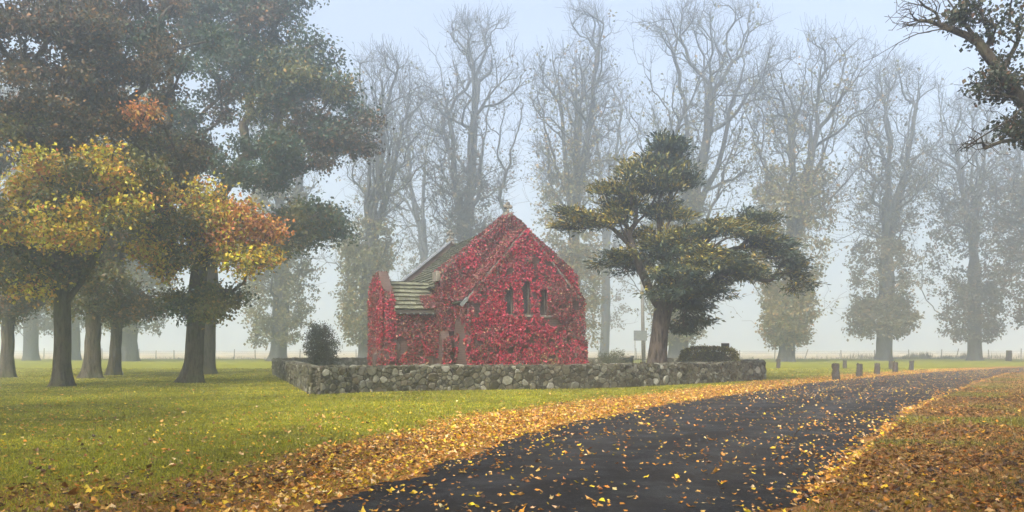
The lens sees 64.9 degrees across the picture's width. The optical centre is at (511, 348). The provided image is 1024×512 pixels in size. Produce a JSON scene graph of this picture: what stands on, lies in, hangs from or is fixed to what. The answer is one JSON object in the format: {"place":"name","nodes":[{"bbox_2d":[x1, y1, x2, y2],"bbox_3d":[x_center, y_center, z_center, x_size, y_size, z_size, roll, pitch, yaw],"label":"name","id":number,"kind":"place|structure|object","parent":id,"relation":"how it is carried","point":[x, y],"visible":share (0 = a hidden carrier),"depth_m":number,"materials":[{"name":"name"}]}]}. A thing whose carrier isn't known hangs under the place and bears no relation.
{"place":"outdoors","nodes":[
{"label":"outdoors","id":0,"kind":"place"},
{"bbox_2d":[0,359,1023,511],"bbox_3d":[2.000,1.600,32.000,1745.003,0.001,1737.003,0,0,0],"label":"ground","id":1,"kind":"structure","parent":0,"point":[240,364],"depth_m":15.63,"materials":[{"name":"plant"}]},
{"bbox_2d":[0,142,53,377],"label":"oak tree","id":2,"kind":"object","parent":1,"relation":"on","point":[10,313],"visible":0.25,"depth_m":43.71,"materials":[{"name":"green plant"}]},
{"bbox_2d":[0,76,79,360],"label":"elm tree","id":3,"kind":"object","parent":1,"relation":"on","point":[31,332],"visible":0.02,"depth_m":103.21,"materials":[{"name":"grey plant"}]},
{"bbox_2d":[7,78,126,359],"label":"elm tree","id":4,"kind":"object","parent":1,"relation":"on","point":[76,345],"visible":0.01,"depth_m":107.36,"materials":[{"name":"grey plant"}]},
{"bbox_2d":[8,76,159,378],"bbox_3d":[-23.023,-6.747,43.382,7.856,17.052,6.721,0,0,0],"label":"oak tree","id":5,"kind":"object","parent":1,"relation":"on","point":[95,300],"visible":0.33,"depth_m":42.65,"materials":[{"name":"green plant"}]},
{"bbox_2d":[0,0,176,386],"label":"oak tree","id":6,"kind":"object","parent":1,"relation":"on","point":[45,130],"visible":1,"depth_m":32.03,"materials":[{"name":"yellow plant"}]},
{"bbox_2d":[82,133,188,375],"bbox_3d":[-22.409,-5.669,48.196,7.227,14.936,5.966,0,0,0],"label":"oak tree","id":7,"kind":"object","parent":1,"relation":"on","point":[114,366],"visible":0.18,"depth_m":47.23,"materials":[{"name":"green plant"}]},
{"bbox_2d":[81,83,203,361],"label":"elm tree","id":8,"kind":"object","parent":1,"relation":"on","point":[129,349],"visible":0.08,"depth_m":97.17,"materials":[{"name":"grey plant"}]},
{"bbox_2d":[30,0,295,382],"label":"oak tree","id":9,"kind":"object","parent":1,"relation":"on","point":[205,221],"visible":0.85,"depth_m":36.10,"materials":[{"name":"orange plant"}]},
{"bbox_2d":[138,0,395,373],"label":"oak tree","id":10,"kind":"object","parent":1,"relation":"on","point":[290,80],"visible":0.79,"depth_m":48.21,"materials":[{"name":"green plant"}]},
{"bbox_2d":[221,36,343,360],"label":"elm tree","id":11,"kind":"object","parent":1,"relation":"on","point":[283,281],"visible":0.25,"depth_m":99.01,"materials":[{"name":"green plant"}]},
{"bbox_2d":[300,320,345,365],"bbox_3d":[-9.406,0.118,40.078,2.147,3.118,2.194,0,0,0],"label":"shrub","id":12,"kind":"object","parent":1,"relation":"on","point":[322,352],"visible":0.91,"depth_m":39.72,"materials":[{"name":"green plant"}]},
{"bbox_2d":[306,34,443,357],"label":"elm tree","id":13,"kind":"object","parent":1,"relation":"on","point":[368,264],"visible":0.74,"depth_m":94.94,"materials":[{"name":"grey plant"}]},
{"bbox_2d":[271,357,622,393],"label":"stone wall","id":14,"kind":"structure","parent":1,"relation":"on","point":[300,373],"depth_m":36.40,"materials":[{"name":"grey stone"}]},
{"bbox_2d":[396,0,553,274],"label":"elm tree","id":15,"kind":"object","parent":1,"relation":"on","point":[472,176],"visible":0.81,"depth_m":101.92,"materials":[{"name":"grey plant"}]},
{"bbox_2d":[373,202,585,364],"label":"chapel","id":16,"kind":"structure","parent":1,"relation":"on","point":[410,288],"depth_m":35.55,"materials":[{"name":"stone"}]},
{"bbox_2d":[366,212,588,365],"bbox_3d":[-1.616,-2.276,36.586,10.125,7.942,5.628,0,0,-8],"label":"virginia creeper","id":17,"kind":"object","parent":16,"relation":"attached to","point":[469,284],"visible":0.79,"depth_m":35.34,"materials":[{"name":"red plant"}]},
{"bbox_2d":[505,287,511,313],"bbox_3d":[-0.215,-2.050,34.967,0.378,1.179,0.100,0,0,-20],"label":"window","id":18,"kind":"structure","parent":16,"relation":"in","point":[508,294],"depth_m":34.98,"materials":[{"name":"glass"}]},
{"bbox_2d":[522,279,528,314],"bbox_3d":[0.520,-2.240,35.235,0.398,1.558,0.100,0,0,-20],"label":"window","id":19,"kind":"structure","parent":16,"relation":"in","point":[525,296],"depth_m":35.26,"materials":[{"name":"glass"}]},
{"bbox_2d":[538,289,544,314],"bbox_3d":[1.253,-2.060,35.502,0.398,1.199,0.100,0,0,-20],"label":"window","id":20,"kind":"structure","parent":16,"relation":"in","point":[542,294],"depth_m":35.52,"materials":[{"name":"glass"}]},
{"bbox_2d":[0,367,1023,511],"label":"fallen leaves","id":21,"kind":"object","parent":1,"relation":"on","point":[972,504],"visible":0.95,"depth_m":11.35,"materials":[{"name":"orange plant"}]},
{"bbox_2d":[18,351,1023,358],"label":"tall weeds","id":22,"kind":"object","parent":1,"relation":"on","point":[927,356],"visible":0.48,"depth_m":116.39,"materials":[{"name":"green plant"}]},
{"bbox_2d":[43,348,1021,358],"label":"wire fence","id":23,"kind":"object","parent":1,"relation":"on","point":[598,353],"visible":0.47,"depth_m":117.96,"materials":[{"name":"metal"}]},
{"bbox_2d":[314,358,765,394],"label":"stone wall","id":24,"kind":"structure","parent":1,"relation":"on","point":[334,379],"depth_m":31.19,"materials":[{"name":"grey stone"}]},
{"bbox_2d":[516,0,638,349],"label":"elm tree","id":25,"kind":"object","parent":1,"relation":"on","point":[573,252],"visible":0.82,"depth_m":98.74,"materials":[{"name":"grey plant"}]},
{"bbox_2d":[598,348,633,363],"bbox_3d":[6.054,0.825,46.946,2.591,1.716,1.517,0,0,0],"label":"shrub","id":26,"kind":"object","parent":1,"relation":"on","point":[613,356],"visible":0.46,"depth_m":46.95,"materials":[{"name":"green plant"}]},
{"bbox_2d":[622,355,633,362],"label":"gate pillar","id":27,"kind":"structure","parent":1,"relation":"on","point":[630,357],"depth_m":50.70,"materials":[{"name":"stone"}]},
{"bbox_2d":[634,331,646,362],"bbox_3d":[8.775,0.200,55.030,0.900,2.800,0.100,0,0,0],"label":"sign","id":28,"kind":"object","parent":1,"relation":"on","point":[640,335],"visible":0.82,"depth_m":54.98,"materials":[{"name":"white metal"}]},
{"bbox_2d":[640,251,644,361],"bbox_3d":[9.333,-2.785,58.000,1.400,8.775,0.280,0,0,0],"label":"utility pole","id":29,"kind":"object","parent":1,"relation":"on","point":[642,329],"visible":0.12,"depth_m":57.89,"materials":[{"name":"wood"}]},
{"bbox_2d":[543,127,830,362],"bbox_3d":[8.109,-4.380,37.279,13.325,12.213,6.848,0,0,0],"label":"cypress tree","id":30,"kind":"object","parent":1,"relation":"on","point":[685,285],"visible":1,"depth_m":37.47,"materials":[{"name":"green plant"}]},
{"bbox_2d":[603,0,808,357],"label":"elm tree","id":31,"kind":"object","parent":1,"relation":"on","point":[695,198],"visible":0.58,"depth_m":97.46,"materials":[{"name":"grey plant"}]},
{"bbox_2d":[677,345,740,361],"bbox_3d":[9.537,0.759,39.002,3.053,1.852,1.639,0,0,-12],"label":"hedge","id":32,"kind":"object","parent":1,"relation":"on","point":[708,354],"visible":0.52,"depth_m":38.53,"materials":[{"name":"green plant"}]},
{"bbox_2d":[776,359,780,367],"bbox_3d":[21.176,1.267,64.001,0.360,0.867,0.354,0,0,14],"label":"timber stump","id":33,"kind":"object","parent":1,"relation":"on","point":[778,361],"visible":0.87,"depth_m":63.86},
{"bbox_2d":[717,13,908,361],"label":"elm tree","id":34,"kind":"object","parent":1,"relation":"on","point":[789,330],"visible":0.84,"depth_m":93.08,"materials":[{"name":"grey plant"}]},
{"bbox_2d":[831,363,839,379],"bbox_3d":[16.304,1.219,40.506,0.371,0.963,0.409,0,0,-33],"label":"timber stump","id":35,"kind":"object","parent":1,"relation":"on","point":[835,371],"visible":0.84,"depth_m":40.38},
{"bbox_2d":[843,360,846,367],"bbox_3d":[26.470,1.319,63.995,0.323,0.763,0.343,0,0,-17],"label":"timber stump","id":36,"kind":"object","parent":1,"relation":"on","point":[844,363],"visible":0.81,"depth_m":63.88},
{"bbox_2d":[856,362,862,376],"bbox_3d":[19.428,1.248,45.002,0.356,0.903,0.343,0,0,-20],"label":"timber stump","id":37,"kind":"object","parent":1,"relation":"on","point":[859,370],"visible":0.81,"depth_m":44.89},
{"bbox_2d":[874,363,879,374],"bbox_3d":[22.234,1.295,49.001,0.329,0.811,0.340,0,0,9],"label":"timber stump","id":38,"kind":"object","parent":1,"relation":"on","point":[876,368],"visible":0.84,"depth_m":48.86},
{"bbox_2d":[815,43,962,360],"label":"elm tree","id":39,"kind":"object","parent":1,"relation":"on","point":[884,317],"visible":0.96,"depth_m":102.05,"materials":[{"name":"grey plant"}]},
{"bbox_2d":[888,361,892,368],"bbox_3d":[28.727,1.317,61.014,0.332,0.765,0.344,0,0,22],"label":"timber stump","id":40,"kind":"object","parent":1,"relation":"on","point":[890,364],"visible":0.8,"depth_m":60.89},
{"bbox_2d":[892,361,897,372],"bbox_3d":[25.250,1.266,52.995,0.350,0.868,0.360,0,0,15],"label":"timber stump","id":41,"kind":"object","parent":1,"relation":"on","point":[895,367],"visible":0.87,"depth_m":52.86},
{"bbox_2d":[909,360,913,369],"bbox_3d":[28.780,1.290,57.991,0.352,0.821,0.378,0,0,14],"label":"timber stump","id":42,"kind":"object","parent":1,"relation":"on","point":[911,365],"visible":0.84,"depth_m":57.86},
{"bbox_2d":[863,0,1023,168],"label":"oak tree","id":43,"kind":"object","parent":1,"relation":"on","point":[1000,80],"visible":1,"depth_m":17.91,"materials":[{"name":"green plant"}]},
{"bbox_2d":[906,79,1023,360],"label":"elm tree","id":44,"kind":"object","parent":1,"relation":"on","point":[974,294],"visible":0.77,"depth_m":103.18,"materials":[{"name":"grey plant"}]},
{"bbox_2d":[968,138,1023,329],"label":"elm tree","id":45,"kind":"object","parent":1,"relation":"on","point":[1017,221],"visible":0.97,"depth_m":92.51,"materials":[{"name":"grey plant"}]},
{"bbox_2d":[1005,350,1011,360],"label":"timber stump","id":46,"kind":"object","parent":1,"relation":"on","point":[1008,355],"visible":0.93,"depth_m":99.75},
{"bbox_2d":[0,350,1023,358],"bbox_3d":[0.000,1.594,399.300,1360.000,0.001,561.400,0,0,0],"label":"field","id":47,"kind":"structure","parent":0,"point":[264,354],"depth_m":240.19,"materials":[{"name":"plant"}]},
{"bbox_2d":[349,71,463,280],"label":"elm tree","id":48,"kind":"object","parent":47,"relation":"on","point":[422,246],"visible":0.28,"depth_m":130.96,"materials":[{"name":"grey plant"}]},
{"bbox_2d":[567,59,654,356],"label":"elm tree","id":49,"kind":"object","parent":47,"relation":"on","point":[605,317],"visible":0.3,"depth_m":134.32,"materials":[{"name":"grey plant"}]},
{"bbox_2d":[0,0,1023,349],"label":"sky","id":50,"kind":"structure","parent":0,"point":[355,21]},
{"bbox_2d":[311,367,1023,511],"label":"road","id":51,"kind":"structure","parent":0,"point":[658,480],"depth_m":11.31,"materials":[{"name":"grey asphalt"}]}
]}

